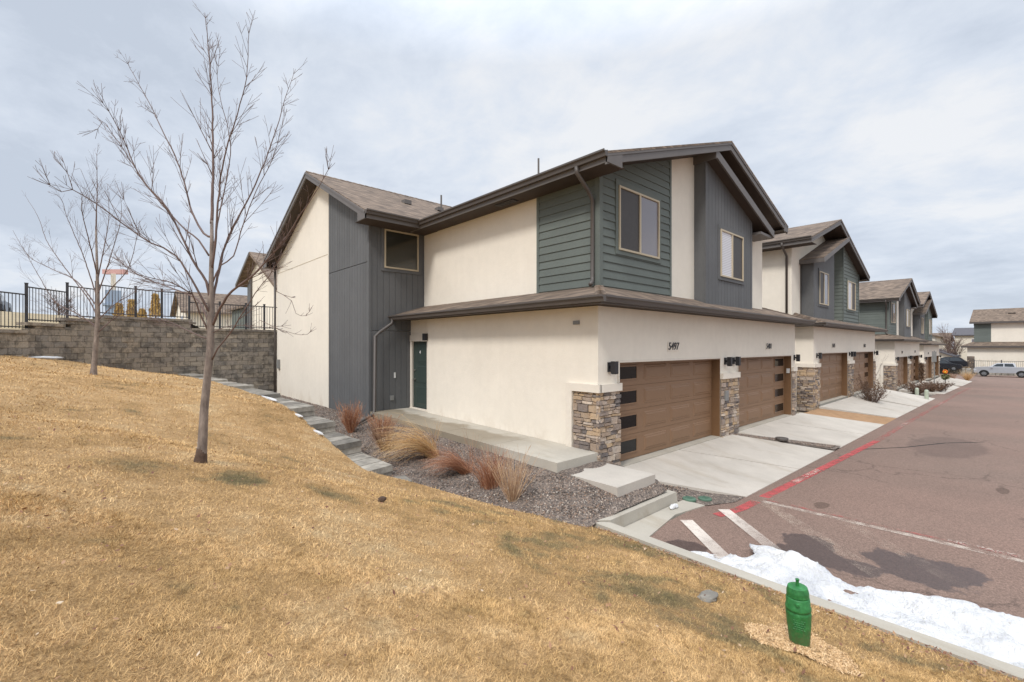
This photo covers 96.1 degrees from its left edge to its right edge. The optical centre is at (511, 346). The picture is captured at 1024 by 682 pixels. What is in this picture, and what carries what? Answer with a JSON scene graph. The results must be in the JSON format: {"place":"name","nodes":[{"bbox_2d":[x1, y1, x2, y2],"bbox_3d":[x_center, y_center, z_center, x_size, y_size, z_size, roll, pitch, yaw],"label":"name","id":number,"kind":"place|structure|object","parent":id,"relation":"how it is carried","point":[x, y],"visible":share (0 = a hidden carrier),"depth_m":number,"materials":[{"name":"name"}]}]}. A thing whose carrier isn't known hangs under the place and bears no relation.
{"place":"outdoors","nodes":[
{"label":"outdoors","id":0,"kind":"place"},
{"bbox_2d":[0,311,255,329],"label":"terrace","id":1,"kind":"structure","parent":0,"point":[41,316],"depth_m":19.26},
{"bbox_2d":[1,295,11,311],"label":"parked car","id":2,"kind":"object","parent":1,"relation":"on","point":[6,305],"visible":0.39,"depth_m":33.47,"materials":[{"name":"silver paint"}]},
{"bbox_2d":[43,288,79,314],"bbox_3d":[-37.193,-3.068,38.082,2.386,3.236,2.078,0,0,-42],"label":"bare tree","id":3,"kind":"object","parent":1,"relation":"on","point":[61,307],"visible":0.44,"depth_m":37.83,"materials":[{"name":"brown plant"}]},
{"bbox_2d":[102,269,127,315],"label":"sign tower","id":4,"kind":"structure","parent":1,"relation":"on","point":[109,299],"depth_m":119.37,"materials":[{"name":"red metal"}]},
{"bbox_2d":[112,302,123,315],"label":"golden shrub","id":5,"kind":"object","parent":1,"relation":"on","point":[119,310],"visible":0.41,"depth_m":45.86,"materials":[{"name":"yellow plant"}]},
{"bbox_2d":[125,299,138,316],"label":"golden shrub","id":6,"kind":"object","parent":1,"relation":"on","point":[130,303],"visible":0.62,"depth_m":43.77,"materials":[{"name":"yellow plant"}]},
{"bbox_2d":[137,308,146,316],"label":"golden shrub","id":7,"kind":"object","parent":1,"relation":"on","point":[140,312],"visible":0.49,"depth_m":46.78,"materials":[{"name":"yellow plant"}]},
{"bbox_2d":[148,293,160,317],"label":"golden shrub","id":8,"kind":"object","parent":1,"relation":"on","point":[150,310],"visible":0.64,"depth_m":41.81,"materials":[{"name":"yellow plant"}]},
{"bbox_2d":[170,291,246,328],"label":"house","id":9,"kind":"structure","parent":1,"relation":"on","point":[231,299],"depth_m":49.32,"materials":[{"name":"beige paint"}]},
{"bbox_2d":[226,306,244,328],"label":"house","id":10,"kind":"structure","parent":1,"relation":"on","point":[233,315],"depth_m":39.91,"materials":[{"name":"green"}]},
{"bbox_2d":[235,252,276,329],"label":"townhouse","id":11,"kind":"structure","parent":1,"relation":"on","point":[268,294],"depth_m":33.28,"materials":[{"name":"beige paint"}]},
{"bbox_2d":[370,408,601,472],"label":"entry walk","id":12,"kind":"structure","parent":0,"point":[555,457],"depth_m":10.21,"materials":[{"name":"concrete"}]},
{"bbox_2d":[0,354,1023,681],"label":"lawn","id":13,"kind":"structure","parent":0,"point":[228,531],"depth_m":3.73,"materials":[{"name":"brown plant"}]},
{"bbox_2d":[31,356,62,359],"bbox_3d":[-14.729,0.369,14.313,1.147,0.119,0.257,0,0,-42],"label":"snow remnant","id":14,"kind":"object","parent":13,"relation":"on","point":[49,357],"visible":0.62,"depth_m":14.40,"materials":[{"name":"snow"}]},
{"bbox_2d":[9,145,159,374],"bbox_3d":[-11.411,-2.308,12.344,5.420,6.311,2.134,0,0,27],"label":"bare tree","id":15,"kind":"object","parent":13,"relation":"on","point":[94,360],"visible":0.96,"depth_m":11.98,"materials":[{"name":"grey plant"}]},
{"bbox_2d":[27,2,334,463],"bbox_3d":[-3.684,-1.388,5.485,3.702,5.882,2.124,0,0,-4],"label":"bare tree","id":16,"kind":"object","parent":13,"relation":"on","point":[202,444],"visible":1,"depth_m":5.51,"materials":[{"name":"grey plant"}]},
{"bbox_2d":[378,496,385,501],"bbox_3d":[-1.660,1.952,5.861,0.081,0.079,0.104,0,0,35],"label":"pine cone","id":17,"kind":"object","parent":13,"relation":"on","point":[382,498],"visible":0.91,"depth_m":5.83,"materials":[{"name":"brown plant"}]},
{"bbox_2d":[276,391,666,526],"bbox_3d":[-5.774,2.374,13.810,5.070,0.552,19.800,0,0,-42],"label":"gravel bed","id":18,"kind":"object","parent":13,"relation":"on","point":[639,495],"visible":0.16,"depth_m":8.20,"materials":[{"name":"grey gravel"}]},
{"bbox_2d":[177,373,412,481],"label":"stone steps","id":19,"kind":"structure","parent":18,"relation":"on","point":[349,447],"depth_m":10.73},
{"bbox_2d":[332,396,367,432],"bbox_3d":[-4.288,1.801,12.201,0.855,1.060,0.876,0,0,-10],"label":"twiggy shrub","id":20,"kind":"object","parent":18,"relation":"on","point":[350,427],"visible":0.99,"depth_m":12.12,"materials":[{"name":"plant"}]},
{"bbox_2d":[358,418,406,449],"bbox_3d":[-2.997,2.038,10.683,1.005,0.802,0.887,0,0,-42],"label":"twiggy shrub","id":21,"kind":"object","parent":18,"relation":"on","point":[376,436],"visible":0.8,"depth_m":10.59,"materials":[{"name":"plant"}]},
{"bbox_2d":[364,413,402,436],"bbox_3d":[-3.274,1.985,11.601,1.004,0.680,0.951,0,0,-42],"label":"twiggy shrub","id":22,"kind":"object","parent":18,"relation":"on","point":[382,423],"visible":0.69,"depth_m":11.52,"materials":[{"name":"plant"}]},
{"bbox_2d":[364,413,438,461],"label":"ornamental grass","id":23,"kind":"object","parent":18,"relation":"on","point":[423,448],"depth_m":9.80,"materials":[{"name":"plant"}]},
{"bbox_2d":[415,440,470,477],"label":"ornamental grass","id":24,"kind":"object","parent":18,"relation":"on","point":[454,462],"depth_m":8.84,"materials":[{"name":"plant"}]},
{"bbox_2d":[463,428,480,471],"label":"ornamental grass","id":25,"kind":"object","parent":18,"relation":"on","point":[470,451],"depth_m":8.92,"materials":[{"name":"plant"}]},
{"bbox_2d":[457,444,529,489],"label":"ornamental grass","id":26,"kind":"object","parent":18,"relation":"on","point":[488,479],"depth_m":8.15,"materials":[{"name":"brown plant"}]},
{"bbox_2d":[483,444,539,501],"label":"ornamental grass","id":27,"kind":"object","parent":18,"relation":"on","point":[512,493],"depth_m":7.59,"materials":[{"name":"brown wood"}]},
{"bbox_2d":[571,463,654,496],"bbox_3d":[1.722,2.547,8.315,1.160,0.505,1.240,0,0,-42],"label":"step pad","id":28,"kind":"object","parent":18,"relation":"on","point":[617,481],"visible":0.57,"depth_m":8.04,"materials":[{"name":"concrete"}]},
{"bbox_2d":[0,389,1023,681],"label":"fallen leaves","id":29,"kind":"object","parent":13,"relation":"on","point":[568,583],"visible":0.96,"depth_m":4.04,"materials":[{"name":"plant"}]},
{"bbox_2d":[697,590,718,602],"bbox_3d":[1.899,2.435,4.468,0.291,0.066,0.163,0,0,-42],"label":"flat rock","id":30,"kind":"object","parent":13,"relation":"on","point":[710,596],"visible":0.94,"depth_m":4.45,"materials":[{"name":"stone"}]},
{"bbox_2d":[785,578,811,646],"bbox_3d":[2.316,2.184,3.725,0.192,0.600,0.184,0,0,-42],"label":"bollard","id":31,"kind":"object","parent":13,"relation":"on","point":[798,608],"visible":0.98,"depth_m":3.67,"materials":[{"name":"green paint"}]},
{"bbox_2d":[744,622,864,677],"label":"wood chips","id":32,"kind":"object","parent":13,"relation":"on","point":[844,662],"visible":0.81,"depth_m":3.65,"materials":[{"name":"beige wood"}]},
{"bbox_2d":[0,0,1023,339],"label":"sky","id":33,"kind":"structure","parent":0,"point":[901,122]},
{"bbox_2d":[665,485,743,504],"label":"gravel verge","id":34,"kind":"structure","parent":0,"point":[719,498],"depth_m":8.57,"materials":[{"name":"gravel"}]},
{"bbox_2d":[682,496,695,501],"bbox_3d":[3.225,2.791,8.371,0.240,0.082,0.240,0,0,-42],"label":"valve lid","id":35,"kind":"object","parent":34,"relation":"on","point":[689,498],"visible":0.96,"depth_m":8.32,"materials":[{"name":"green plastic"}]},
{"bbox_2d":[698,496,711,501],"bbox_3d":[3.540,2.811,8.441,0.240,0.082,0.240,0,0,-42],"label":"valve lid","id":36,"kind":"object","parent":34,"relation":"on","point":[705,498],"visible":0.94,"depth_m":8.38,"materials":[{"name":"green plastic"}]},
{"bbox_2d":[625,435,834,496],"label":"driveway","id":37,"kind":"structure","parent":0,"point":[737,465],"depth_m":10.55,"materials":[{"name":"concrete"}]},
{"bbox_2d":[738,413,883,447],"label":"driveway","id":38,"kind":"structure","parent":0,"point":[840,432],"depth_m":15.21,"materials":[{"name":"concrete"}]},
{"bbox_2d":[771,440,839,449],"bbox_3d":[7.851,2.730,13.250,3.116,0.260,0.575,0,0,13],"label":"gravel strip","id":39,"kind":"object","parent":38,"relation":"on","point":[835,447],"visible":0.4,"depth_m":12.97,"materials":[{"name":"gravel"}]},
{"bbox_2d":[775,437,788,440],"bbox_3d":[7.735,2.655,13.192,0.340,0.070,0.340,0,0,-42],"label":"valve lid","id":40,"kind":"object","parent":39,"relation":"on","point":[782,438],"visible":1,"depth_m":13.09,"materials":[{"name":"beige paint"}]},
{"bbox_2d":[651,375,1023,617],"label":"road","id":41,"kind":"structure","parent":0,"point":[949,489],"depth_m":7.97,"materials":[{"name":"asphalt"}]},
{"bbox_2d":[625,500,704,536],"bbox_3d":[2.489,2.917,7.471,2.260,0.265,0.460,0,0,-42],"label":"gutter pan","id":42,"kind":"object","parent":41,"relation":"on","point":[650,525],"visible":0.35,"depth_m":7.49,"materials":[{"name":"concrete"}]},
{"bbox_2d":[669,503,677,509],"bbox_3d":[2.798,2.772,7.950,0.279,0.086,0.105,0,0,-42],"label":"snow remnant","id":43,"kind":"object","parent":42,"relation":"on","point":[673,506],"visible":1,"depth_m":7.91,"materials":[{"name":"snow"}]},
{"bbox_2d":[682,520,727,558],"bbox_3d":[2.832,2.821,6.783,0.200,0.001,1.374,0,0,0],"label":"hatch stripe","id":44,"kind":"object","parent":41,"relation":"on","point":[695,528],"visible":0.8,"depth_m":6.75,"materials":[{"name":"beige paint"}]},
{"bbox_2d":[713,508,742,516],"bbox_3d":[3.688,2.824,7.833,0.616,0.001,0.170,0,0,-29],"label":"red kerb line","id":45,"kind":"object","parent":41,"relation":"on","point":[719,514],"visible":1,"depth_m":7.81,"materials":[{"name":"red paint"}]},
{"bbox_2d":[718,509,757,536],"bbox_3d":[3.647,2.820,6.883,0.200,0.001,2.144,0,0,1],"label":"hatch stripe","id":46,"kind":"object","parent":41,"relation":"on","point":[727,513],"visible":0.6,"depth_m":7.40,"materials":[{"name":"beige paint"}]},
{"bbox_2d":[735,440,879,509],"bbox_3d":[7.652,2.880,11.129,9.705,0.112,0.189,0,0,-41],"label":"red kerb line","id":47,"kind":"object","parent":41,"relation":"on","point":[748,505],"visible":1,"depth_m":10.08,"materials":[{"name":"red paint"}]},
{"bbox_2d":[592,522,1023,680],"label":"kerb","id":48,"kind":"structure","parent":41,"relation":"on","point":[985,661],"depth_m":4.62,"materials":[{"name":"concrete"}]},
{"bbox_2d":[691,550,1023,668],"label":"snow","id":49,"kind":"structure","parent":41,"relation":"on","point":[971,626],"depth_m":4.84,"materials":[{"name":"white snow"}]},
{"bbox_2d":[749,543,785,555],"bbox_3d":[3.436,2.777,6.146,0.301,0.180,0.508,0,0,-42],"label":"snow chunk","id":50,"kind":"object","parent":49,"relation":"on","point":[766,550],"visible":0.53,"depth_m":6.13,"materials":[{"name":"snow"}]},
{"bbox_2d":[768,499,1018,556],"bbox_3d":[8.793,2.827,4.014,0.070,0.002,12.100,0,0,-43],"label":"red stall line","id":51,"kind":"object","parent":41,"relation":"on","point":[887,526],"visible":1,"depth_m":6.96,"materials":[{"name":"red paint"}]},
{"bbox_2d":[765,501,1023,562],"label":"white stall line","id":52,"kind":"object","parent":41,"relation":"on","point":[906,534],"visible":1,"depth_m":6.96,"materials":[{"name":"beige paint"}]},
{"bbox_2d":[873,442,970,448],"bbox_3d":[12.204,2.941,13.662,4.969,0.055,0.229,0,0,-16],"label":"asphalt crack seal","id":53,"kind":"object","parent":41,"relation":"on","point":[922,445],"visible":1,"depth_m":13.61,"materials":[{"name":"rubber"}]},
{"bbox_2d":[878,388,967,440],"bbox_3d":[25.467,3.265,27.025,37.950,0.655,0.180,0,0,-42],"label":"red kerb line","id":54,"kind":"object","parent":41,"relation":"on","point":[914,419],"visible":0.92,"depth_m":18.97,"materials":[{"name":"red paint"}]},
{"bbox_2d":[924,390,928,398],"bbox_3d":[24.685,2.905,27.402,0.200,0.620,0.200,0,0,-42],"label":"utility pedestal","id":55,"kind":"object","parent":41,"relation":"on","point":[926,394],"visible":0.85,"depth_m":27.33,"materials":[{"name":"green plastic"}]},
{"bbox_2d":[973,363,1023,377],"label":"pickup truck","id":56,"kind":"object","parent":41,"relation":"on","point":[1002,368],"visible":1,"depth_m":62.86,"materials":[{"name":"silver metal"}]},
{"bbox_2d":[819,396,917,417],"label":"driveway","id":57,"kind":"structure","parent":0,"point":[854,404],"depth_m":20.94,"materials":[{"name":"concrete"}]},
{"bbox_2d":[850,371,890,402],"bbox_3d":[17.852,2.156,22.841,2.062,1.691,1.648,0,0,-33],"label":"leafy shrub","id":58,"kind":"object","parent":57,"relation":"on","point":[869,394],"visible":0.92,"depth_m":22.75,"materials":[{"name":"brown plant"}]},
{"bbox_2d":[856,389,934,406],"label":"driveway","id":59,"kind":"structure","parent":0,"point":[901,398],"depth_m":25.68,"materials":[{"name":"concrete"}]},
{"bbox_2d":[917,363,925,382],"bbox_3d":[34.740,2.428,39.105,0.639,2.145,0.721,0,0,8],"label":"young tree","id":60,"kind":"object","parent":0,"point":[921,374],"visible":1,"depth_m":39.02,"materials":[{"name":"brown plant"}]},
{"bbox_2d":[898,385,951,394],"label":"driveway","id":61,"kind":"structure","parent":0,"point":[930,393],"depth_m":32.35,"materials":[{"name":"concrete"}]},
{"bbox_2d":[909,377,931,392],"bbox_3d":[28.678,2.764,32.226,2.030,1.142,1.385,0,0,-42],"label":"hedge","id":62,"kind":"object","parent":61,"relation":"on","point":[921,384],"visible":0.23,"depth_m":32.11,"materials":[{"name":"brown plant"}]},
{"bbox_2d":[932,351,936,381],"bbox_3d":[32.021,1.900,34.889,0.130,3.100,0.260,0,0,-42],"label":"sign post","id":63,"kind":"object","parent":61,"relation":"on","point":[934,356],"visible":0.82,"depth_m":34.88,"materials":[{"name":"grey metal"}]},
{"bbox_2d":[915,381,958,389],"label":"driveway","id":64,"kind":"structure","parent":0,"point":[953,387],"depth_m":38.85,"materials":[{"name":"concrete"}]},
{"bbox_2d":[926,380,954,391],"bbox_3d":[31.209,2.891,33.539,1.662,0.889,1.708,0,0,-42],"label":"hedge","id":65,"kind":"object","parent":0,"point":[942,385],"visible":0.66,"depth_m":33.38,"materials":[{"name":"brown plant"}]},
{"bbox_2d":[940,370,949,391],"bbox_3d":[32.047,2.618,34.017,0.630,1.764,0.634,0,0,-42],"label":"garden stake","id":66,"kind":"object","parent":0,"point":[944,376],"visible":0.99,"depth_m":33.94,"materials":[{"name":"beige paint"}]},
{"bbox_2d":[928,379,965,385],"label":"driveway","id":67,"kind":"structure","parent":0,"point":[955,384],"depth_m":44.65,"materials":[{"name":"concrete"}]},
{"bbox_2d":[936,377,971,383],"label":"driveway","id":68,"kind":"structure","parent":0,"point":[958,380],"depth_m":48.66,"materials":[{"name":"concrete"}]},
{"bbox_2d":[940,373,978,379],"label":"cross road","id":69,"kind":"structure","parent":0,"point":[962,377],"depth_m":63.98,"materials":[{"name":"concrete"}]},
{"bbox_2d":[939,360,962,370],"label":"parked car","id":70,"kind":"object","parent":69,"relation":"on","point":[948,365],"visible":0.52,"depth_m":69.87,"materials":[{"name":"black paint"}]},
{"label":"yard ground","id":71,"kind":"structure","parent":0,"visible":0},
{"bbox_2d":[0,315,276,391],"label":"retaining wall","id":72,"kind":"structure","parent":71,"relation":"on","point":[244,356],"depth_m":18.67,"materials":[{"name":"grey stone"}]},
{"bbox_2d":[0,281,276,329],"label":"metal fence","id":73,"kind":"object","parent":72,"relation":"on","point":[67,305],"visible":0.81,"depth_m":17.19,"materials":[{"name":"black metal"}]},
{"bbox_2d":[262,141,815,466],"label":"townhouse","id":74,"kind":"structure","parent":71,"relation":"on","point":[607,304],"depth_m":12.65,"materials":[{"name":"beige paint"}]},
{"bbox_2d":[381,228,420,274],"bbox_3d":[-3.514,-3.045,14.647,1.400,1.430,0.080,0,0,-42],"label":"window","id":75,"kind":"structure","parent":74,"relation":"in","point":[400,251],"depth_m":14.61,"materials":[{"name":"grey glass"}]},
{"bbox_2d":[413,341,426,408],"bbox_3d":[-2.870,0.900,14.492,0.136,2.100,0.920,0,0,-42],"label":"entry door","id":76,"kind":"structure","parent":74,"relation":"in","point":[420,347],"depth_m":14.52,"materials":[{"name":"green paint"}]},
{"bbox_2d":[615,178,660,263],"bbox_3d":[3.028,-2.910,10.936,1.920,1.680,0.080,0,0,-42],"label":"window","id":77,"kind":"structure","parent":74,"relation":"in","point":[637,210],"depth_m":10.86,"materials":[{"name":"grey glass"}]},
{"bbox_2d":[619,360,711,460],"bbox_3d":[3.898,1.440,11.524,4.860,2.194,0.072,0,0,-42],"label":"garage door","id":78,"kind":"structure","parent":74,"relation":"in","point":[663,405],"depth_m":11.33,"materials":[{"name":"brown paint"}]},
{"bbox_2d":[718,224,743,284],"bbox_3d":[6.574,-2.705,13.769,1.800,1.590,0.080,0,0,-42],"label":"window","id":79,"kind":"structure","parent":74,"relation":"in","point":[730,241],"depth_m":13.69,"materials":[{"name":"grey glass"}]},
{"bbox_2d":[738,357,783,426],"bbox_3d":[8.399,1.440,15.620,4.830,2.194,0.072,0,0,-42],"label":"garage door","id":80,"kind":"structure","parent":74,"relation":"in","point":[761,387],"depth_m":15.65,"materials":[{"name":"brown paint"}]},
{"bbox_2d":[597,490,676,526],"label":"kerb","id":81,"kind":"structure","parent":71,"relation":"on","point":[625,517],"depth_m":7.53,"materials":[{"name":"concrete"}]},
{"bbox_2d":[762,219,888,413],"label":"townhouse","id":82,"kind":"structure","parent":71,"relation":"on","point":[817,272],"depth_m":21.48,"materials":[{"name":"beige paint"}]},
{"bbox_2d":[818,268,828,307],"bbox_3d":[14.973,-2.770,22.102,1.700,1.780,0.080,0,0,-42],"label":"window","id":83,"kind":"structure","parent":82,"relation":"in","point":[823,275],"depth_m":22.04,"materials":[{"name":"grey"}]},
{"bbox_2d":[819,353,841,400],"bbox_3d":[14.991,1.410,21.823,4.950,2.194,0.072,0,0,-42],"label":"garage door","id":84,"kind":"structure","parent":82,"relation":"in","point":[830,374],"depth_m":22.05,"materials":[{"name":"brown paint"}]},
{"bbox_2d":[847,278,855,312],"bbox_3d":[18.669,-2.770,25.321,1.900,1.780,0.080,0,0,-42],"label":"window","id":85,"kind":"structure","parent":82,"relation":"in","point":[851,284],"depth_m":25.29,"materials":[{"name":"white"}]},
{"bbox_2d":[853,352,867,391],"bbox_3d":[19.539,1.410,25.962,5.010,2.194,0.072,0,0,-42],"label":"garage door","id":86,"kind":"structure","parent":82,"relation":"in","point":[861,359],"depth_m":26.26,"materials":[{"name":"brown paint"}]},
{"bbox_2d":[805,408,895,423],"bbox_3d":[13.663,2.903,18.493,4.852,0.567,1.736,0,0,2],"label":"dirt strip","id":87,"kind":"object","parent":71,"relation":"on","point":[855,416],"visible":0.5,"depth_m":18.55,"materials":[{"name":"brown soil"}]},
{"bbox_2d":[858,278,928,390],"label":"townhouse","id":88,"kind":"structure","parent":71,"relation":"on","point":[889,305],"depth_m":34.14,"materials":[{"name":"beige paint"}]},
{"bbox_2d":[890,301,895,324],"bbox_3d":[28.146,-2.460,33.999,1.920,1.680,0.080,0,0,-42],"label":"window","id":89,"kind":"structure","parent":88,"relation":"in","point":[892,304],"depth_m":33.82,"materials":[{"name":"grey"}]},
{"bbox_2d":[897,357,903,385],"bbox_3d":[29.016,1.890,34.588,4.860,2.194,0.072,0,0,-42],"label":"garage door","id":90,"kind":"structure","parent":88,"relation":"in","point":[900,374],"depth_m":35.23,"materials":[{"name":"brown paint"}]},
{"bbox_2d":[906,307,909,327],"bbox_3d":[31.692,-2.255,36.833,1.800,1.590,0.080,0,0,-42],"label":"window","id":91,"kind":"structure","parent":88,"relation":"in","point":[907,309],"depth_m":36.63,"materials":[{"name":"grey"}]},
{"bbox_2d":[910,356,914,380],"bbox_3d":[33.517,1.890,38.683,4.830,2.194,0.072,0,0,-42],"label":"garage door","id":92,"kind":"structure","parent":88,"relation":"in","point":[912,365],"depth_m":39.42,"materials":[{"name":"brown paint"}]},
{"bbox_2d":[897,380,935,393],"bbox_3d":[27.235,2.791,31.050,1.954,1.029,1.732,0,0,35],"label":"hedge","id":93,"kind":"object","parent":71,"relation":"on","point":[913,387],"visible":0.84,"depth_m":31.07,"materials":[{"name":"brown plant"}]},
{"bbox_2d":[907,291,945,381],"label":"townhouse","id":94,"kind":"structure","parent":71,"relation":"on","point":[924,313],"depth_m":45.95,"materials":[{"name":"beige paint"}]},
{"bbox_2d":[921,316,923,334],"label":"window","id":95,"kind":"structure","parent":94,"relation":"in","point":[922,318],"depth_m":45.63,"materials":[{"name":"grey"}]},
{"bbox_2d":[925,357,928,377],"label":"garage door","id":96,"kind":"structure","parent":94,"relation":"in","point":[926,361],"depth_m":46.38,"materials":[{"name":"brown paint"}]},
{"bbox_2d":[929,318,931,334],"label":"window","id":97,"kind":"structure","parent":94,"relation":"in","point":[930,321],"depth_m":48.86,"materials":[{"name":"white"}]},
{"bbox_2d":[920,382,945,391],"bbox_3d":[29.890,2.879,32.931,1.264,0.912,1.895,0,0,15],"label":"hedge","id":98,"kind":"object","parent":71,"relation":"on","point":[933,388],"visible":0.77,"depth_m":32.66,"materials":[{"name":"brown plant"}]},
{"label":"verge","id":99,"kind":"structure","parent":0,"visible":0},
{"bbox_2d":[932,334,944,348],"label":"house","id":100,"kind":"structure","parent":99,"relation":"on","point":[936,338],"depth_m":89.73,"materials":[{"name":"paint"}]},
{"bbox_2d":[936,326,953,351],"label":"bare tree","id":101,"kind":"object","parent":99,"relation":"on","point":[943,339],"visible":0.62,"depth_m":93.56,"materials":[{"name":"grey plant"}]},
{"bbox_2d":[939,347,956,355],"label":"bare tree","id":102,"kind":"object","parent":99,"relation":"on","point":[945,351],"visible":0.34,"depth_m":81.25,"materials":[{"name":"brown plant"}]},
{"bbox_2d":[939,349,960,358],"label":"house","id":103,"kind":"structure","parent":99,"relation":"on","point":[943,354],"depth_m":79.81,"materials":[{"name":"beige paint"}]},
{"bbox_2d":[940,357,968,366],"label":"parked car","id":104,"kind":"object","parent":99,"relation":"on","point":[958,360],"visible":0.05,"depth_m":72.63,"materials":[{"name":"black paint"}]},
{"bbox_2d":[944,333,966,356],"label":"bare tree","id":105,"kind":"object","parent":99,"relation":"on","point":[954,347],"visible":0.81,"depth_m":83.52,"materials":[{"name":"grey plant"}]},
{"bbox_2d":[940,368,1016,375],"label":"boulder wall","id":106,"kind":"structure","parent":99,"relation":"on","point":[967,370],"depth_m":69.72,"materials":[{"name":"stone"}]},
{"bbox_2d":[961,308,1023,368],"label":"townhouse","id":107,"kind":"structure","parent":99,"relation":"on","point":[998,335],"depth_m":71.68,"materials":[{"name":"beige paint"}]},
{"bbox_2d":[974,360,1023,367],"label":"metal fence","id":108,"kind":"object","parent":99,"relation":"on","point":[1001,362],"visible":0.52,"depth_m":69.50,"materials":[{"name":"metal"}]},
{"label":"ground","id":109,"kind":"structure","parent":0,"visible":0},
{"bbox_2d":[932,333,954,350],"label":"house","id":110,"kind":"structure","parent":109,"relation":"on","point":[949,336],"depth_m":104.95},
{"bbox_2d":[952,328,973,360],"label":"house","id":111,"kind":"structure","parent":109,"relation":"on","point":[966,335],"depth_m":96.74,"materials":[{"name":"paint"}]},
{"bbox_2d":[958,370,975,380],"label":"grass clump","id":112,"kind":"object","parent":109,"relation":"on","point":[968,377],"visible":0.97,"depth_m":52.94,"materials":[{"name":"plant"}]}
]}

